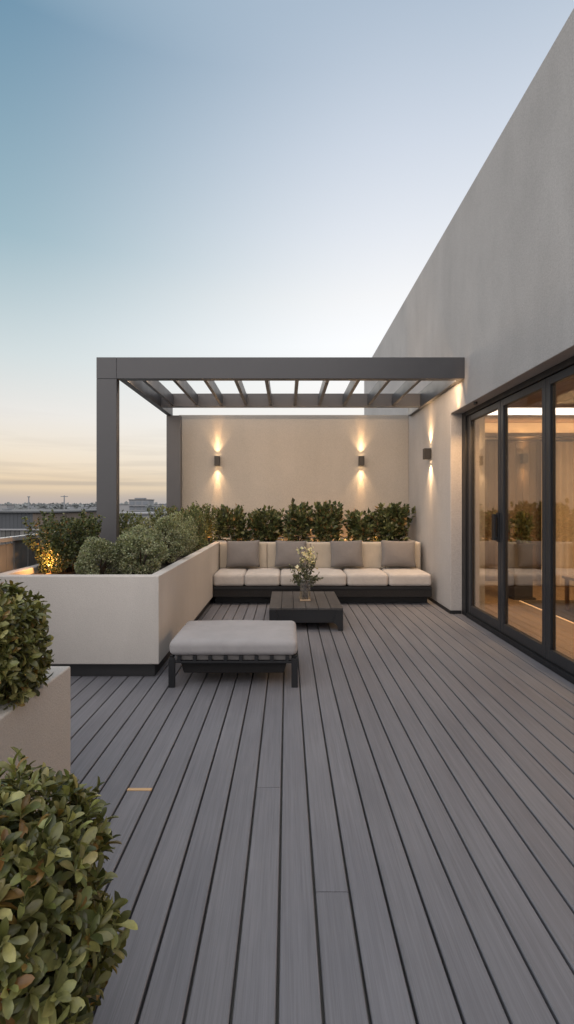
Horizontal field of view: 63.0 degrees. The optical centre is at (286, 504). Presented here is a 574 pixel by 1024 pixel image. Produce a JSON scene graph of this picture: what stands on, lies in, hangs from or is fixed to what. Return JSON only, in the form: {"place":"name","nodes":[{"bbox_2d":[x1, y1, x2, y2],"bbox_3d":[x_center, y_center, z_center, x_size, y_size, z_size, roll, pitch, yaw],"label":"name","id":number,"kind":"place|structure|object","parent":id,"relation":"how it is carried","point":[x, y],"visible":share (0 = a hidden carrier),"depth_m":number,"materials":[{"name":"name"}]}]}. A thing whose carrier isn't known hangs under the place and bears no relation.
{"place":"outdoors","nodes":[
{"label":"outdoors","id":0,"kind":"place"},
{"bbox_2d":[0,508,119,528],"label":"warehouse","id":1,"kind":"structure","parent":0,"point":[10,518],"depth_m":59.97,"materials":[{"name":"brick"}]},
{"bbox_2d":[128,498,153,511],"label":"office block","id":2,"kind":"structure","parent":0,"point":[137,504],"depth_m":300.00,"materials":[{"name":"grey concrete"}]},
{"bbox_2d":[119,512,164,527],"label":"flat hall","id":3,"kind":"structure","parent":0,"point":[145,514],"depth_m":96.00,"materials":[{"name":"grey concrete"}]},
{"bbox_2d":[119,504,165,511],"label":"distant building","id":4,"kind":"structure","parent":0,"point":[125,507],"depth_m":411.69,"materials":[{"name":"grey concrete"}]},
{"bbox_2d":[0,0,573,504],"label":"sky","id":5,"kind":"structure","parent":0,"point":[179,178],"materials":[{"name":"blue"}]},
{"bbox_2d":[18,598,573,1023],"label":"terrace deck","id":6,"kind":"structure","parent":0,"point":[463,738],"depth_m":2.03,"materials":[{"name":"grey wood"}]},
{"bbox_2d":[0,666,69,812],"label":"planter","id":7,"kind":"object","parent":6,"relation":"on","point":[36,728],"visible":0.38,"depth_m":1.98,"materials":[{"name":"concrete"}]},
{"bbox_2d":[0,579,54,710],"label":"round bush","id":8,"kind":"object","parent":7,"relation":"on","point":[23,634],"visible":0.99,"depth_m":1.81,"materials":[{"name":"green plant"}]},
{"bbox_2d":[18,921,90,1002],"bbox_3d":[-0.660,1.244,1.020,0.450,0.309,0.450,0,0,0],"label":"plant pot","id":9,"kind":"object","parent":6,"relation":"on","point":[68,924],"visible":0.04,"depth_m":1.19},
{"bbox_2d":[0,747,137,1023],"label":"round bush","id":10,"kind":"object","parent":9,"relation":"in","point":[54,849],"visible":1,"depth_m":0.97,"materials":[{"name":"green plant"}]},
{"bbox_2d":[0,521,143,572],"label":"parapet wall","id":11,"kind":"structure","parent":6,"relation":"on","point":[17,553],"depth_m":4.40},
{"bbox_2d":[0,538,226,675],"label":"planter","id":12,"kind":"object","parent":6,"relation":"on","point":[118,624],"visible":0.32,"depth_m":3.76,"materials":[{"name":"concrete"}]},
{"bbox_2d":[21,509,105,573],"bbox_3d":[-2.092,0.372,4.359,0.712,0.662,0.716,0,0,-16],"label":"shrub","id":13,"kind":"object","parent":12,"relation":"in","point":[61,545],"visible":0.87,"depth_m":4.23,"materials":[{"name":"green plant"}]},
{"bbox_2d":[74,536,121,573],"bbox_3d":[-1.631,0.486,4.039,0.386,0.430,0.404,0,0,0],"label":"shrub","id":14,"kind":"object","parent":12,"relation":"in","point":[86,561],"visible":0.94,"depth_m":3.96,"materials":[{"name":"green plant"}]},
{"bbox_2d":[119,510,143,535],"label":"shrub","id":15,"kind":"object","parent":12,"relation":"in","point":[126,517],"visible":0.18,"depth_m":5.88,"materials":[{"name":"green plant"}]},
{"bbox_2d":[119,524,150,566],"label":"shrub","id":16,"kind":"object","parent":12,"relation":"in","point":[137,532],"visible":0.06,"depth_m":4.68,"materials":[{"name":"green plant"}]},
{"bbox_2d":[112,524,169,573],"bbox_3d":[-1.309,0.438,4.199,0.492,0.526,0.533,0,0,0],"label":"shrub","id":17,"kind":"object","parent":12,"relation":"in","point":[129,546],"visible":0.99,"depth_m":4.09,"materials":[{"name":"green plant"}]},
{"bbox_2d":[124,516,159,533],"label":"shrub","id":18,"kind":"object","parent":12,"relation":"in","point":[148,522],"visible":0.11,"depth_m":6.06,"materials":[{"name":"green plant"}]},
{"bbox_2d":[147,505,190,537],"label":"shrub","id":19,"kind":"object","parent":12,"relation":"in","point":[168,509],"visible":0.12,"depth_m":7.09,"materials":[{"name":"green plant"}]},
{"bbox_2d":[147,516,192,563],"bbox_3d":[-1.290,0.409,4.997,0.541,0.586,0.517,0,0,42],"label":"shrub","id":20,"kind":"object","parent":12,"relation":"in","point":[164,524],"visible":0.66,"depth_m":4.94,"materials":[{"name":"green plant"}]},
{"bbox_2d":[159,512,198,555],"bbox_3d":[-1.328,0.395,5.741,0.494,0.615,0.539,0,0,0],"label":"shrub","id":21,"kind":"object","parent":12,"relation":"in","point":[188,525],"visible":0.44,"depth_m":5.67,"materials":[{"name":"green plant"}]},
{"bbox_2d":[177,506,208,550],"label":"shrub","id":22,"kind":"object","parent":12,"relation":"in","point":[201,531],"visible":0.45,"depth_m":6.56,"materials":[{"name":"green plant"}]},
{"bbox_2d":[187,501,219,546],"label":"shrub","id":23,"kind":"object","parent":12,"relation":"in","point":[211,521],"visible":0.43,"depth_m":7.18,"materials":[{"name":"green plant"}]},
{"bbox_2d":[96,357,464,557],"bbox_3d":[-0.076,-0.475,6.684,4.329,2.505,2.371,0,0,0],"label":"pergola","id":24,"kind":"object","parent":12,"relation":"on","point":[142,376],"visible":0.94,"depth_m":5.50,"materials":[{"name":"grey metal"}]},
{"bbox_2d":[127,788,151,790],"bbox_3d":[-0.723,1.400,2.294,0.118,0.008,0.018,0,0,0],"label":"metal strip","id":25,"kind":"object","parent":6,"relation":"on","point":[139,789],"visible":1,"depth_m":2.29,"materials":[{"name":"gold metal"}]},
{"bbox_2d":[168,620,297,687],"bbox_3d":[-0.411,1.216,3.895,0.988,0.366,0.669,0,0,0],"label":"ottoman","id":26,"kind":"object","parent":6,"relation":"on","point":[238,646],"visible":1,"depth_m":3.60,"materials":[{"name":"pale grey fabric"},{"name":"dark grey aluminium"}]},
{"bbox_2d":[269,591,342,630],"bbox_3d":[0.212,1.274,5.665,0.818,0.251,0.998,0,0,0],"label":"coffee table","id":27,"kind":"object","parent":6,"relation":"on","point":[322,607],"visible":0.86,"depth_m":5.18,"materials":[{"name":"grey wood"}]},
{"bbox_2d":[300,578,309,600],"bbox_3d":[0.215,1.022,5.600,0.128,0.250,0.128,0,0,0],"label":"vase","id":28,"kind":"object","parent":27,"relation":"on","point":[304,599],"visible":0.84,"depth_m":5.60,"materials":[{"name":"clear glass"}]},
{"bbox_2d":[288,546,323,598],"bbox_3d":[0.226,0.811,5.600,0.423,0.630,0.237,0,0,0],"label":"bouquet","id":29,"kind":"object","parent":28,"relation":"in","point":[299,581],"visible":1,"depth_m":5.58,"materials":[{"name":"green plant"}]},
{"bbox_2d":[220,538,420,573],"bbox_3d":[0.508,0.991,7.595,3.073,0.816,0.870,0,0,0],"label":"planter","id":30,"kind":"object","parent":6,"relation":"on","point":[338,540],"visible":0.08,"depth_m":7.94,"materials":[{"name":"concrete"}]},
{"bbox_2d":[212,503,253,541],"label":"shrub","id":31,"kind":"object","parent":30,"relation":"in","point":[226,517],"visible":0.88,"depth_m":7.46,"materials":[{"name":"green plant"}]},
{"bbox_2d":[246,505,290,541],"bbox_3d":[-0.290,0.361,7.576,0.779,0.721,0.592,0,0,0],"label":"shrub","id":32,"kind":"object","parent":30,"relation":"in","point":[262,529],"visible":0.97,"depth_m":7.46,"materials":[{"name":"green plant"}]},
{"bbox_2d":[283,497,314,541],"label":"shrub","id":33,"kind":"object","parent":30,"relation":"in","point":[300,520],"visible":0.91,"depth_m":7.44,"materials":[{"name":"green plant"}]},
{"bbox_2d":[306,500,346,541],"bbox_3d":[0.628,0.327,7.541,0.643,0.809,0.626,0,0,0],"label":"shrub","id":34,"kind":"object","parent":30,"relation":"in","point":[325,519],"visible":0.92,"depth_m":7.46,"materials":[{"name":"green plant"}]},
{"bbox_2d":[343,507,375,541],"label":"shrub","id":35,"kind":"object","parent":30,"relation":"in","point":[362,529],"visible":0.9,"depth_m":7.44,"materials":[{"name":"green plant"}]},
{"bbox_2d":[368,502,415,541],"bbox_3d":[1.682,0.330,7.542,0.802,0.750,0.612,0,0,14],"label":"shrub","id":36,"kind":"object","parent":30,"relation":"in","point":[391,520],"visible":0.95,"depth_m":7.43,"materials":[{"name":"green plant"}]},
{"bbox_2d":[213,542,431,602],"bbox_3d":[0.493,0.990,6.798,3.037,0.819,0.698,0,0,0],"label":"outdoor sofa","id":37,"kind":"object","parent":6,"relation":"on","point":[370,581],"visible":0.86,"depth_m":6.47,"materials":[{"name":"beige fabric"}]},
{"bbox_2d":[226,540,259,566],"bbox_3d":[-0.655,0.735,6.955,0.500,0.400,0.176,-1,-13,-1],"label":"scatter pillow","id":38,"kind":"object","parent":37,"relation":"on","point":[242,553],"visible":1,"depth_m":6.89,"materials":[{"name":"grey fabric"}]},
{"bbox_2d":[274,540,306,566],"bbox_3d":[0.055,0.735,6.955,0.470,0.400,0.179,1,-14,2],"label":"scatter pillow","id":39,"kind":"object","parent":37,"relation":"on","point":[286,553],"visible":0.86,"depth_m":6.89,"materials":[{"name":"grey fabric"}]},
{"bbox_2d":[330,540,363,566],"bbox_3d":[0.885,0.735,6.955,0.490,0.400,0.180,-1,-13,-2],"label":"scatter pillow","id":40,"kind":"object","parent":37,"relation":"on","point":[346,553],"visible":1,"depth_m":6.89,"materials":[{"name":"grey fabric"}]},
{"bbox_2d":[381,540,415,567],"bbox_3d":[1.655,0.735,6.955,0.520,0.400,0.174,1,-12,3],"label":"scatter pillow","id":41,"kind":"object","parent":37,"relation":"on","point":[398,553],"visible":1,"depth_m":6.89,"materials":[{"name":"grey fabric"}]},
{"bbox_2d":[137,603,462,1023],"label":"terrace slab","id":42,"kind":"structure","parent":0,"point":[278,961],"depth_m":1.76,"materials":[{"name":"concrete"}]},
{"bbox_2d":[181,415,407,537],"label":"terrace wall","id":43,"kind":"structure","parent":42,"relation":"on","point":[278,462],"depth_m":8.04,"materials":[{"name":"beige paint"}]},
{"bbox_2d":[214,456,219,465],"bbox_3d":[-1.190,-0.740,7.987,0.086,0.156,0.105,0,0,0],"label":"wall lamp","id":44,"kind":"object","parent":43,"relation":"attached to","point":[216,460],"visible":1,"depth_m":7.93,"materials":[{"name":"grey metal"}]},
{"bbox_2d":[359,456,363,465],"bbox_3d":[1.270,-0.740,7.987,0.086,0.156,0.105,0,0,0],"label":"wall lamp","id":45,"kind":"object","parent":43,"relation":"attached to","point":[361,460],"visible":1,"depth_m":7.93,"materials":[{"name":"grey metal"}]},
{"bbox_2d":[364,9,573,683],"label":"house","id":46,"kind":"structure","parent":42,"relation":"on","point":[490,298],"depth_m":5.04,"materials":[{"name":"paint"}]},
{"bbox_2d":[423,448,431,459],"bbox_3d":[2.038,-0.730,6.800,0.105,0.156,0.086,0,0,0],"label":"wall lamp","id":47,"kind":"object","parent":46,"relation":"attached to","point":[427,453],"visible":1,"depth_m":6.76,"materials":[{"name":"grey metal"}]},
{"bbox_2d":[469,401,500,631],"bbox_3d":[2.248,0.125,5.367,0.113,2.440,0.857,0,0,0],"label":"glass door","id":48,"kind":"structure","parent":46,"relation":"in","point":[495,622],"depth_m":5.53,"materials":[{"name":"metal"}]},
{"bbox_2d":[501,379,545,657],"bbox_3d":[2.277,0.125,4.503,0.055,2.440,0.857,0,0,0],"label":"glass door","id":49,"kind":"structure","parent":46,"relation":"in","point":[535,645],"depth_m":4.67,"materials":[{"name":"metal"}]},
{"bbox_2d":[485,440,573,585],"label":"curtain","id":50,"kind":"object","parent":46,"relation":"hanging from","point":[564,508],"visible":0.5,"depth_m":7.80,"materials":[{"name":"beige fabric"}]},
{"bbox_2d":[546,365,573,674],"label":"glass door","id":51,"kind":"structure","parent":46,"relation":"in","point":[556,657],"depth_m":4.01,"materials":[{"name":"metal"}]},
{"bbox_2d":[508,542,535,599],"bbox_3d":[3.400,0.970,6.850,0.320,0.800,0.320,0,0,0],"label":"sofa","id":52,"kind":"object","parent":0,"point":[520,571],"visible":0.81,"depth_m":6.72,"materials":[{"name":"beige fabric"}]},
{"bbox_2d":[522,600,573,621],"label":"rug","id":53,"kind":"object","parent":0,"point":[561,611],"visible":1,"depth_m":6.15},
{"bbox_2d":[562,575,573,609],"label":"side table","id":54,"kind":"object","parent":53,"relation":"on","point":[567,578],"visible":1,"depth_m":5.98,"materials":[{"name":"brown wood"}]},
{"label":"ground","id":55,"kind":"structure","parent":0,"visible":0},
{"bbox_2d":[0,505,13,508],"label":"distant building","id":56,"kind":"structure","parent":55,"relation":"on","point":[7,506],"depth_m":521.46,"materials":[{"name":"grey concrete"}]},
{"bbox_2d":[0,529,42,544],"bbox_3d":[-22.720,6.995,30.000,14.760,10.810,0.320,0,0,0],"label":"boundary fence","id":57,"kind":"object","parent":55,"relation":"on","point":[9,532],"visible":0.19,"depth_m":29.96,"materials":[{"name":"grey metal"}]},
{"bbox_2d":[47,503,67,508],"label":"tree","id":58,"kind":"object","parent":55,"relation":"on","point":[59,506],"visible":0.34,"depth_m":404.27,"materials":[{"name":"green plant"}]},
{"bbox_2d":[66,506,95,508],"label":"distant building","id":59,"kind":"structure","parent":55,"relation":"on","point":[85,507],"depth_m":517.17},
{"bbox_2d":[0,501,165,508],"bbox_3d":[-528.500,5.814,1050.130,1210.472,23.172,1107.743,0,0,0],"label":"city skyline","id":60,"kind":"object","parent":55,"relation":"on","point":[24,506],"visible":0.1,"depth_m":547.70},
{"bbox_2d":[145,504,157,511],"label":"tree","id":61,"kind":"object","parent":55,"relation":"on","point":[151,508],"visible":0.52,"depth_m":248.32,"materials":[{"name":"green plant"}]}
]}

